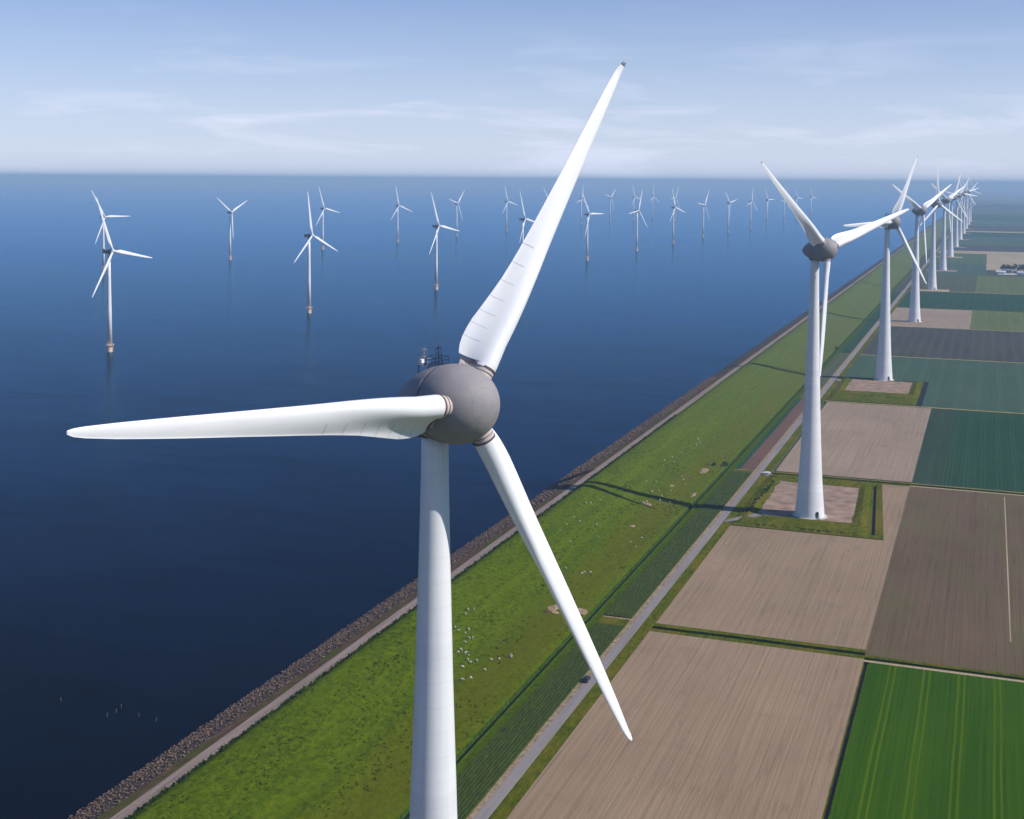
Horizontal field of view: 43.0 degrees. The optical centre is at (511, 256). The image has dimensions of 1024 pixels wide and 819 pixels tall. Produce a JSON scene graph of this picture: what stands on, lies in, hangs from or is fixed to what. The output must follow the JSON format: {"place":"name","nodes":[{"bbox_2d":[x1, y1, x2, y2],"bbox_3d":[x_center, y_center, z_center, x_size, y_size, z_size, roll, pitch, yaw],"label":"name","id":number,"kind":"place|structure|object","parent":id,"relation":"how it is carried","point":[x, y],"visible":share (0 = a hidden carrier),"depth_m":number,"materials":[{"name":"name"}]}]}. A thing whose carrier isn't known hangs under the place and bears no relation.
{"place":"outdoors","nodes":[
{"label":"outdoors","id":0,"kind":"place"},
{"bbox_2d":[0,179,984,818],"bbox_3d":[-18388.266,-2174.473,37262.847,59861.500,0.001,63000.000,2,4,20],"label":"lake water","id":1,"kind":"structure","parent":0,"point":[180,589],"depth_m":1077.61,"materials":[{"name":"liquid"}]},
{"bbox_2d":[91,190,128,271],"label":"offshore wind turbine","id":2,"kind":"object","parent":1,"relation":"in","point":[103,247],"visible":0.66,"depth_m":2262.03,"materials":[{"name":"white paint"}]},
{"bbox_2d":[92,197,151,351],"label":"offshore wind turbine","id":3,"kind":"object","parent":1,"relation":"in","point":[109,344],"visible":0.97,"depth_m":1222.88,"materials":[{"name":"white paint"}]},
{"bbox_2d":[217,198,245,259],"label":"offshore wind turbine","id":4,"kind":"object","parent":1,"relation":"in","point":[229,211],"visible":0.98,"depth_m":2619.72,"materials":[{"name":"white paint"}]},
{"bbox_2d":[294,196,336,312],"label":"offshore wind turbine","id":5,"kind":"object","parent":1,"relation":"in","point":[309,306],"visible":0.97,"depth_m":1590.03,"materials":[{"name":"white paint"}]},
{"bbox_2d":[316,188,339,249],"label":"offshore wind turbine","id":6,"kind":"object","parent":1,"relation":"in","point":[323,246],"visible":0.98,"depth_m":3015.37,"materials":[{"name":"white paint"}]},
{"bbox_2d":[391,189,411,241],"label":"offshore wind turbine","id":7,"kind":"object","parent":1,"relation":"in","point":[397,206],"visible":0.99,"depth_m":3380.22,"materials":[{"name":"white paint"}]},
{"bbox_2d":[429,193,458,289],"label":"offshore wind turbine","id":8,"kind":"object","parent":1,"relation":"in","point":[436,285],"visible":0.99,"depth_m":1942.45,"materials":[{"name":"white paint"}]},
{"bbox_2d":[449,190,464,235],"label":"offshore wind turbine","id":9,"kind":"object","parent":1,"relation":"in","point":[456,203],"visible":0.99,"depth_m":3775.46,"materials":[{"name":"white paint"}]},
{"bbox_2d":[519,193,533,242],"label":"offshore wind turbine","id":10,"kind":"object","parent":1,"relation":"in","point":[524,219],"visible":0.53,"depth_m":2312.86,"materials":[{"name":"white paint"}]},
{"bbox_2d":[582,192,603,259],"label":"offshore wind turbine","id":11,"kind":"object","parent":1,"relation":"in","point":[586,233],"visible":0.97,"depth_m":2683.22,"materials":[{"name":"white paint"}]},
{"bbox_2d":[629,189,647,250],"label":"offshore wind turbine","id":12,"kind":"object","parent":1,"relation":"in","point":[636,211],"visible":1,"depth_m":3054.83,"materials":[{"name":"white paint"}]},
{"bbox_2d":[671,188,683,243],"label":"offshore wind turbine","id":13,"kind":"object","parent":1,"relation":"in","point":[673,220],"visible":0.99,"depth_m":3431.45,"materials":[{"name":"white paint"}]},
{"bbox_2d":[698,192,708,236],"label":"offshore wind turbine","id":14,"kind":"object","parent":1,"relation":"in","point":[703,205],"visible":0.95,"depth_m":3818.03,"materials":[{"name":"white paint"}]},
{"bbox_2d":[0,0,1023,186],"label":"sky","id":15,"kind":"structure","parent":0,"point":[817,92],"materials":[{"name":"blue"}]},
{"bbox_2d":[73,191,979,818],"bbox_3d":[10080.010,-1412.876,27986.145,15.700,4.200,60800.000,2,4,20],"label":"rock bank","id":16,"kind":"object","parent":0,"point":[457,559],"visible":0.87,"depth_m":450.74,"materials":[{"name":"stone"}]},
{"bbox_2d":[69,375,720,818],"bbox_3d":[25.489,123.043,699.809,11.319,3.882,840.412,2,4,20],"label":"riprap","id":17,"kind":"object","parent":16,"relation":"on","point":[495,531],"visible":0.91,"depth_m":453.69,"materials":[{"name":"stone"}]},
{"bbox_2d":[97,189,982,818],"bbox_3d":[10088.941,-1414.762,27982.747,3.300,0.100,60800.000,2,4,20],"label":"dirt verge","id":18,"kind":"structure","parent":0,"point":[155,781],"depth_m":449.21,"materials":[{"name":"soil"}]},
{"bbox_2d":[110,197,971,818],"bbox_3d":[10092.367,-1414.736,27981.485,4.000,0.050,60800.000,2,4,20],"label":"dyke road","id":19,"kind":"structure","parent":0,"point":[200,757],"depth_m":450.05,"materials":[{"name":"asphalt"}]},
{"bbox_2d":[127,187,986,818],"bbox_3d":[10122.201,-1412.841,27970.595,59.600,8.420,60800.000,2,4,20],"label":"dyke slope","id":20,"kind":"structure","parent":0,"point":[733,413],"depth_m":475.95,"materials":[{"name":"green plant"}]},
{"bbox_2d":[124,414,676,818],"bbox_3d":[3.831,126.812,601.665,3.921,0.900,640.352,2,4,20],"label":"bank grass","id":21,"kind":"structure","parent":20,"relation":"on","point":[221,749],"depth_m":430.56,"materials":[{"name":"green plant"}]},
{"bbox_2d":[598,615,629,625],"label":"crossing grass","id":22,"kind":"structure","parent":0,"point":[615,621],"depth_m":496.31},
{"bbox_2d":[507,631,863,818],"bbox_3d":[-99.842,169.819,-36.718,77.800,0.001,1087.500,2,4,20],"label":"ploughed field","id":23,"kind":"structure","parent":0,"point":[720,729],"depth_m":392.02,"materials":[{"name":"soil"}]},
{"bbox_2d":[67,61,632,818],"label":"wind turbine","id":24,"kind":"object","parent":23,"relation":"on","point":[439,407],"visible":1,"depth_m":196.36,"materials":[{"name":"paint"}]},
{"bbox_2d":[404,202,973,818],"bbox_3d":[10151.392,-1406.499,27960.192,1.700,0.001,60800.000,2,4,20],"label":"ditch water","id":25,"kind":"structure","parent":0,"point":[618,588],"depth_m":526.09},
{"bbox_2d":[397,190,984,818],"bbox_3d":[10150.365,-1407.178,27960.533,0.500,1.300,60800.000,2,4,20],"label":"drainage ditch","id":26,"kind":"object","parent":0,"point":[499,712],"visible":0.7,"depth_m":522.66,"materials":[{"name":"green plant"}]},
{"bbox_2d":[407,188,986,818],"bbox_3d":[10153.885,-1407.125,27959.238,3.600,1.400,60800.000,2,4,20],"label":"ditch bank","id":27,"kind":"structure","parent":0,"point":[477,748],"depth_m":519.61,"materials":[{"name":"green plant"}]},
{"bbox_2d":[604,471,751,618],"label":"crop rows","id":28,"kind":"object","parent":27,"relation":"on","point":[637,593],"visible":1,"depth_m":589.71,"materials":[{"name":"green plant"}]},
{"bbox_2d":[467,202,975,818],"bbox_3d":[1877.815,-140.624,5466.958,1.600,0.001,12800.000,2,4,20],"label":"road shoulder","id":29,"kind":"object","parent":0,"point":[533,740],"visible":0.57,"depth_m":482.07},
{"bbox_2d":[473,205,973,818],"bbox_3d":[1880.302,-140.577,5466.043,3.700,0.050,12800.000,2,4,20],"label":"road","id":30,"kind":"structure","parent":0,"point":[519,769],"depth_m":479.88,"materials":[{"name":"asphalt"}]},
{"bbox_2d":[725,513,760,521],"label":"yard track","id":31,"kind":"structure","parent":0,"point":[750,515],"depth_m":648.40,"materials":[{"name":"gravel"}]},
{"bbox_2d":[490,187,1023,818],"bbox_3d":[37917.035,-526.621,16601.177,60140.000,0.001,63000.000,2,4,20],"label":"ground","id":32,"kind":"structure","parent":0,"point":[1002,195],"depth_m":5218.70,"materials":[{"name":"plant"}]},
{"bbox_2d":[488,202,976,818],"bbox_3d":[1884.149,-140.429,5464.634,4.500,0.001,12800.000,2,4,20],"label":"road verge","id":33,"kind":"structure","parent":32,"relation":"on","point":[520,788],"depth_m":475.88,"materials":[{"name":"green plant"}]},
{"bbox_2d":[650,623,865,658],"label":"field ditch","id":34,"kind":"object","parent":32,"relation":"in","point":[766,641],"visible":1,"depth_m":476.86,"materials":[{"name":"green plant"}]},
{"bbox_2d":[735,398,800,468],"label":"crop strip","id":35,"kind":"object","parent":32,"relation":"on","point":[763,439],"visible":1,"depth_m":860.31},
{"bbox_2d":[741,399,803,469],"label":"crop strip","id":36,"kind":"object","parent":32,"relation":"on","point":[757,457],"visible":0.8,"depth_m":851.96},
{"bbox_2d":[731,475,871,537],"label":"turbine yard","id":37,"kind":"structure","parent":32,"relation":"on","point":[846,507],"depth_m":669.41,"materials":[{"name":"green plant"}]},
{"bbox_2d":[745,480,774,511],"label":"yard scrub","id":38,"kind":"object","parent":37,"relation":"on","point":[761,495],"visible":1,"depth_m":693.71,"materials":[{"name":"green plant"}]},
{"bbox_2d":[746,522,854,532],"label":"yard scrub","id":39,"kind":"object","parent":37,"relation":"on","point":[796,527],"visible":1,"depth_m":627.76,"materials":[{"name":"green plant"}]},
{"bbox_2d":[761,161,909,519],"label":"wind turbine","id":40,"kind":"object","parent":37,"relation":"on","point":[817,248],"visible":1,"depth_m":648.58,"materials":[{"name":"paint"}]},
{"bbox_2d":[801,354,848,396],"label":"crop strip","id":41,"kind":"object","parent":32,"relation":"on","point":[832,367],"visible":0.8,"depth_m":1173.81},
{"bbox_2d":[771,471,910,485],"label":"field ditch","id":42,"kind":"object","parent":32,"relation":"in","point":[854,479],"visible":0.74,"depth_m":735.99,"materials":[{"name":"green plant"}]},
{"bbox_2d":[824,665,866,818],"bbox_3d":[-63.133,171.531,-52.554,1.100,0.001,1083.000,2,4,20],"label":"field ditch","id":43,"kind":"object","parent":32,"relation":"in","point":[843,749],"visible":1,"depth_m":388.41,"materials":[{"name":"plant"}]},
{"bbox_2d":[839,292,900,353],"bbox_3d":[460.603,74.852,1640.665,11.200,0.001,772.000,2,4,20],"label":"crop strip","id":44,"kind":"object","parent":32,"relation":"on","point":[856,339],"visible":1,"depth_m":1477.01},
{"bbox_2d":[871,488,875,535],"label":"yard ditch","id":45,"kind":"object","parent":32,"relation":"in","point":[873,516],"visible":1,"depth_m":662.76,"materials":[{"name":"liquid"}]},
{"bbox_2d":[826,378,922,405],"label":"turbine yard","id":46,"kind":"structure","parent":32,"relation":"on","point":[908,391],"depth_m":1042.55,"materials":[{"name":"green plant"}]},
{"bbox_2d":[843,156,926,380],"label":"wind turbine","id":47,"kind":"object","parent":46,"relation":"on","point":[883,372],"visible":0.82,"depth_m":1103.20,"materials":[{"name":"paint"}]},
{"bbox_2d":[890,318,937,323],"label":"turbine yard","id":48,"kind":"structure","parent":32,"relation":"on","point":[923,321],"depth_m":1577.60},
{"bbox_2d":[892,184,951,321],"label":"wind turbine","id":49,"kind":"object","parent":48,"relation":"on","point":[914,309],"visible":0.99,"depth_m":1568.25,"materials":[{"name":"paint"}]},
{"bbox_2d":[916,383,928,405],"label":"yard ditch","id":50,"kind":"object","parent":32,"relation":"in","point":[922,395],"visible":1,"depth_m":1035.75,"materials":[{"name":"liquid"}]},
{"bbox_2d":[919,289,948,291],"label":"turbine yard","id":51,"kind":"structure","parent":32,"relation":"on","point":[938,290],"depth_m":2032.82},
{"bbox_2d":[920,164,962,289],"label":"wind turbine","id":52,"kind":"object","parent":51,"relation":"on","point":[932,283],"visible":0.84,"depth_m":2047.32,"materials":[{"name":"paint"}]},
{"bbox_2d":[894,202,974,291],"bbox_3d":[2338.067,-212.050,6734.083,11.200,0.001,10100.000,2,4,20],"label":"crop strip","id":53,"kind":"object","parent":32,"relation":"on","point":[904,284],"visible":0.6,"depth_m":2410.02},
{"bbox_2d":[926,269,956,271],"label":"turbine yard","id":54,"kind":"structure","parent":32,"relation":"on","point":[945,270],"depth_m":2498.32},
{"bbox_2d":[931,183,966,269],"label":"wind turbine","id":55,"kind":"object","parent":54,"relation":"on","point":[942,264],"visible":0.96,"depth_m":2506.36,"materials":[{"name":"paint"}]},
{"bbox_2d":[862,354,1023,363],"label":"field edge","id":56,"kind":"object","parent":32,"relation":"on","point":[946,359],"visible":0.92,"depth_m":1240.49,"materials":[{"name":"green plant"}]},
{"bbox_2d":[864,655,1023,681],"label":"field ditch","id":57,"kind":"object","parent":32,"relation":"in","point":[947,668],"visible":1,"depth_m":451.60,"materials":[{"name":"green plant"}]},
{"bbox_2d":[899,307,1014,311],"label":"field edge","id":58,"kind":"object","parent":32,"relation":"on","point":[958,309],"visible":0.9,"depth_m":1730.60,"materials":[{"name":"green plant"}]},
{"bbox_2d":[910,483,1023,495],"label":"field ditch","id":59,"kind":"object","parent":32,"relation":"in","point":[963,488],"visible":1,"depth_m":714.86,"materials":[{"name":"green plant"}]},
{"bbox_2d":[974,205,1023,206],"bbox_3d":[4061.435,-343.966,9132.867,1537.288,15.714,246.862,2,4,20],"label":"woodland","id":60,"kind":"object","parent":32,"relation":"on","point":[996,206],"visible":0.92,"depth_m":9328.83,"materials":[{"name":"green plant"}]},
{"bbox_2d":[656,525,894,649],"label":"ploughed field","id":61,"kind":"structure","parent":0,"point":[804,587],"depth_m":538.82,"materials":[{"name":"soil"}]},
{"bbox_2d":[822,663,864,818],"bbox_3d":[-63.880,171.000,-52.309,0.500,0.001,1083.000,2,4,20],"label":"field ditch","id":62,"kind":"object","parent":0,"point":[842,745],"visible":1,"depth_m":387.56,"materials":[{"name":"green plant"}]},
{"bbox_2d":[828,664,868,818],"bbox_3d":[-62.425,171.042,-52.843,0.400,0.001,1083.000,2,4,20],"label":"field ditch","id":63,"kind":"object","parent":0,"point":[847,745],"visible":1,"depth_m":387.59,"materials":[{"name":"green plant"}]},
{"bbox_2d":[776,402,930,481],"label":"ploughed field","id":64,"kind":"structure","parent":0,"point":[878,442],"depth_m":843.09,"materials":[{"name":"soil"}]},
{"bbox_2d":[867,483,872,537],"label":"yard ditch","id":65,"kind":"object","parent":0,"point":[869,522],"visible":1,"depth_m":659.96,"materials":[{"name":"green plant"}]},
{"bbox_2d":[875,484,883,539],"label":"grass strip","id":66,"kind":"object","parent":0,"point":[879,520],"visible":1,"depth_m":659.07,"materials":[{"name":"green plant"}]},
{"bbox_2d":[843,355,935,381],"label":"crop field","id":67,"kind":"structure","parent":0,"point":[905,369],"depth_m":1175.76,"materials":[{"name":"plant"}]},
{"bbox_2d":[882,484,909,537],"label":"ploughed field","id":68,"kind":"structure","parent":0,"point":[894,497],"depth_m":675.76,"materials":[{"name":"soil"}]},
{"bbox_2d":[861,326,968,359],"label":"crop field","id":69,"kind":"structure","parent":0,"point":[929,342],"depth_m":1363.42,"materials":[{"name":"soil"}]},
{"bbox_2d":[825,400,1023,413],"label":"field track","id":70,"kind":"structure","parent":0,"point":[927,407],"depth_m":974.20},
{"bbox_2d":[830,663,1023,818],"bbox_3d":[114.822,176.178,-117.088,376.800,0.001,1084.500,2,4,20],"label":"crop field","id":71,"kind":"structure","parent":0,"point":[925,744],"depth_m":386.19,"materials":[{"name":"plant"}]},
{"bbox_2d":[890,307,971,328],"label":"ploughed field","id":72,"kind":"structure","parent":0,"point":[955,319],"depth_m":1625.08,"materials":[{"name":"soil"}]},
{"bbox_2d":[912,408,954,485],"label":"crop field","id":73,"kind":"structure","parent":0,"point":[931,463],"depth_m":821.04,"materials":[{"name":"plant"}]},
{"bbox_2d":[865,487,1010,673],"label":"ploughed field","id":74,"kind":"structure","parent":0,"point":[943,600],"depth_m":541.99,"materials":[{"name":"brown soil"}]},
{"bbox_2d":[910,274,976,292],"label":"crop field","id":75,"kind":"structure","parent":0,"point":[958,283],"depth_m":2196.00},
{"bbox_2d":[863,660,1023,682],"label":"field track","id":76,"kind":"structure","parent":0,"point":[944,671],"depth_m":448.01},
{"bbox_2d":[922,263,985,275],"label":"crop field","id":77,"kind":"structure","parent":0,"point":[970,269],"depth_m":2533.87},
{"bbox_2d":[897,291,1023,311],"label":"crop field","id":78,"kind":"structure","parent":0,"point":[976,301],"depth_m":1850.31,"materials":[{"name":"plant"}]},
{"bbox_2d":[936,253,986,263],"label":"crop field","id":79,"kind":"structure","parent":0,"point":[975,258],"depth_m":2871.03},
{"bbox_2d":[938,250,989,253],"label":"crop field","id":80,"kind":"structure","parent":0,"point":[979,252],"depth_m":3159.70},
{"bbox_2d":[911,486,1023,495],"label":"field track","id":81,"kind":"structure","parent":0,"point":[967,490],"depth_m":711.84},
{"bbox_2d":[953,232,989,236],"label":"crop field","id":82,"kind":"structure","parent":0,"point":[977,234],"depth_m":4263.42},
{"bbox_2d":[922,359,1023,412],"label":"crop field","id":83,"kind":"structure","parent":0,"point":[977,385],"depth_m":1076.86,"materials":[{"name":"plant"}]},
{"bbox_2d":[946,242,1009,245],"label":"crop field","id":84,"kind":"structure","parent":0,"point":[983,243],"depth_m":3625.11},
{"bbox_2d":[948,236,1008,242],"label":"crop field","id":85,"kind":"structure","parent":0,"point":[989,239],"depth_m":3887.95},
{"bbox_2d":[970,220,989,225],"bbox_3d":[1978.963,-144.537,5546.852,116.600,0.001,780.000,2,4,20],"label":"crop field","id":86,"kind":"structure","parent":0,"point":[982,222],"depth_m":5561.52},
{"bbox_2d":[958,225,1004,230],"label":"crop field","id":87,"kind":"structure","parent":0,"point":[986,228],"depth_m":4837.11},
{"bbox_2d":[943,410,1023,491],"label":"crop field","id":88,"kind":"structure","parent":0,"point":[986,450],"depth_m":813.61,"materials":[{"name":"plant"}]},
{"bbox_2d":[946,245,1023,251],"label":"crop field","id":89,"kind":"structure","parent":0,"point":[995,248],"depth_m":3354.84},
{"bbox_2d":[971,202,998,209],"bbox_3d":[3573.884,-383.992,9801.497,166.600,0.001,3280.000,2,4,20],"label":"crop field","id":90,"kind":"structure","parent":0,"point":[985,208],"depth_m":9034.37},
{"bbox_2d":[971,210,1013,214],"bbox_3d":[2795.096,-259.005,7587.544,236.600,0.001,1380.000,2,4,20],"label":"crop field","id":91,"kind":"structure","parent":0,"point":[991,212],"depth_m":7492.90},
{"bbox_2d":[965,330,1023,362],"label":"crop field","id":92,"kind":"structure","parent":0,"point":[1000,346],"depth_m":1341.95,"materials":[{"name":"soil"}]},
{"bbox_2d":[971,215,1018,220],"bbox_3d":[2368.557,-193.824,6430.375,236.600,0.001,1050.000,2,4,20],"label":"crop field","id":93,"kind":"structure","parent":0,"point":[995,217],"depth_m":6397.29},
{"bbox_2d":[970,310,1023,331],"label":"crop field","id":94,"kind":"structure","parent":0,"point":[997,320],"depth_m":1593.85,"materials":[{"name":"plant"}]},
{"bbox_2d":[975,276,1023,293],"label":"crop field","id":95,"kind":"structure","parent":0,"point":[1000,284],"depth_m":2146.82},
{"bbox_2d":[986,254,1023,270],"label":"ploughed field","id":96,"kind":"structure","parent":0,"point":[995,262],"depth_m":2807.07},
{"bbox_2d":[986,270,1023,276],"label":"crop field","id":97,"kind":"structure","parent":0,"point":[990,272],"depth_m":2400.66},
{"bbox_2d":[990,220,1023,225],"bbox_3d":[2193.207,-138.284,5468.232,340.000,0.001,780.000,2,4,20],"label":"crop field","id":98,"kind":"structure","parent":0,"point":[1006,223],"depth_m":5462.81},
{"bbox_2d":[990,232,1023,237],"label":"crop field","id":99,"kind":"structure","parent":0,"point":[1017,235],"depth_m":4210.02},
{"bbox_2d":[990,251,1023,254],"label":"crop field","id":100,"kind":"structure","parent":0,"point":[1012,253],"depth_m":3127.09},
{"bbox_2d":[1004,497,1010,641],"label":"field track","id":101,"kind":"structure","parent":0,"point":[1007,573],"depth_m":556.93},
{"bbox_2d":[997,203,1023,209],"bbox_3d":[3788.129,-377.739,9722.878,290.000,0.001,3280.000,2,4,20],"label":"crop field","id":102,"kind":"structure","parent":0,"point":[1011,208],"depth_m":9882.12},
{"bbox_2d":[1004,226,1023,231],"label":"crop field","id":103,"kind":"structure","parent":0,"point":[1014,228],"depth_m":4855.22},
{"bbox_2d":[1005,495,1023,674],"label":"ploughed field","id":104,"kind":"structure","parent":0,"point":[1014,505],"depth_m":561.31,"materials":[{"name":"brown soil"}]},
{"bbox_2d":[1007,238,1023,242],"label":"crop field","id":105,"kind":"structure","parent":0,"point":[1015,240],"depth_m":3839.71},
{"label":"turbine yard","id":106,"kind":"structure","parent":0,"visible":0},
{"bbox_2d":[946,174,966,256],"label":"wind turbine","id":107,"kind":"object","parent":106,"relation":"on","point":[950,248],"visible":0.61,"depth_m":2965.64,"materials":[{"name":"paint"}]},
{"label":"turbine yard","id":108,"kind":"structure","parent":0,"visible":0},
{"bbox_2d":[945,177,969,246],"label":"wind turbine","id":109,"kind":"object","parent":108,"relation":"on","point":[955,241],"visible":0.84,"depth_m":3424.63,"materials":[{"name":"paint"}]},
{"label":"turbine yard","id":110,"kind":"structure","parent":0,"visible":0},
{"bbox_2d":[958,176,975,238],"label":"wind turbine","id":111,"kind":"object","parent":110,"relation":"on","point":[960,224],"visible":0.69,"depth_m":3883.87,"materials":[{"name":"paint"}]},
{"label":"turbine yard","id":112,"kind":"structure","parent":0,"visible":0},
{"bbox_2d":[962,175,976,232],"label":"wind turbine","id":113,"kind":"object","parent":112,"relation":"on","point":[963,223],"visible":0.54,"depth_m":4342.93,"materials":[{"name":"paint"}]},
{"label":"turbine yard","id":114,"kind":"structure","parent":0,"visible":0},
{"bbox_2d":[962,181,977,228],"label":"wind turbine","id":115,"kind":"object","parent":114,"relation":"on","point":[966,220],"visible":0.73,"depth_m":4802.05,"materials":[{"name":"paint"}]},
{"label":"turbine yard","id":116,"kind":"structure","parent":0,"visible":0},
{"bbox_2d":[962,181,978,224],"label":"wind turbine","id":117,"kind":"object","parent":116,"relation":"on","point":[968,210],"visible":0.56,"depth_m":5261.28,"materials":[{"name":"paint"}]},
{"label":"crop strip","id":118,"kind":"structure","parent":0,"visible":0},
{"bbox_2d":[456,622,624,818],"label":"crop rows","id":119,"kind":"object","parent":118,"relation":"on","point":[481,774],"visible":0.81,"depth_m":399.82,"materials":[{"name":"green plant"}]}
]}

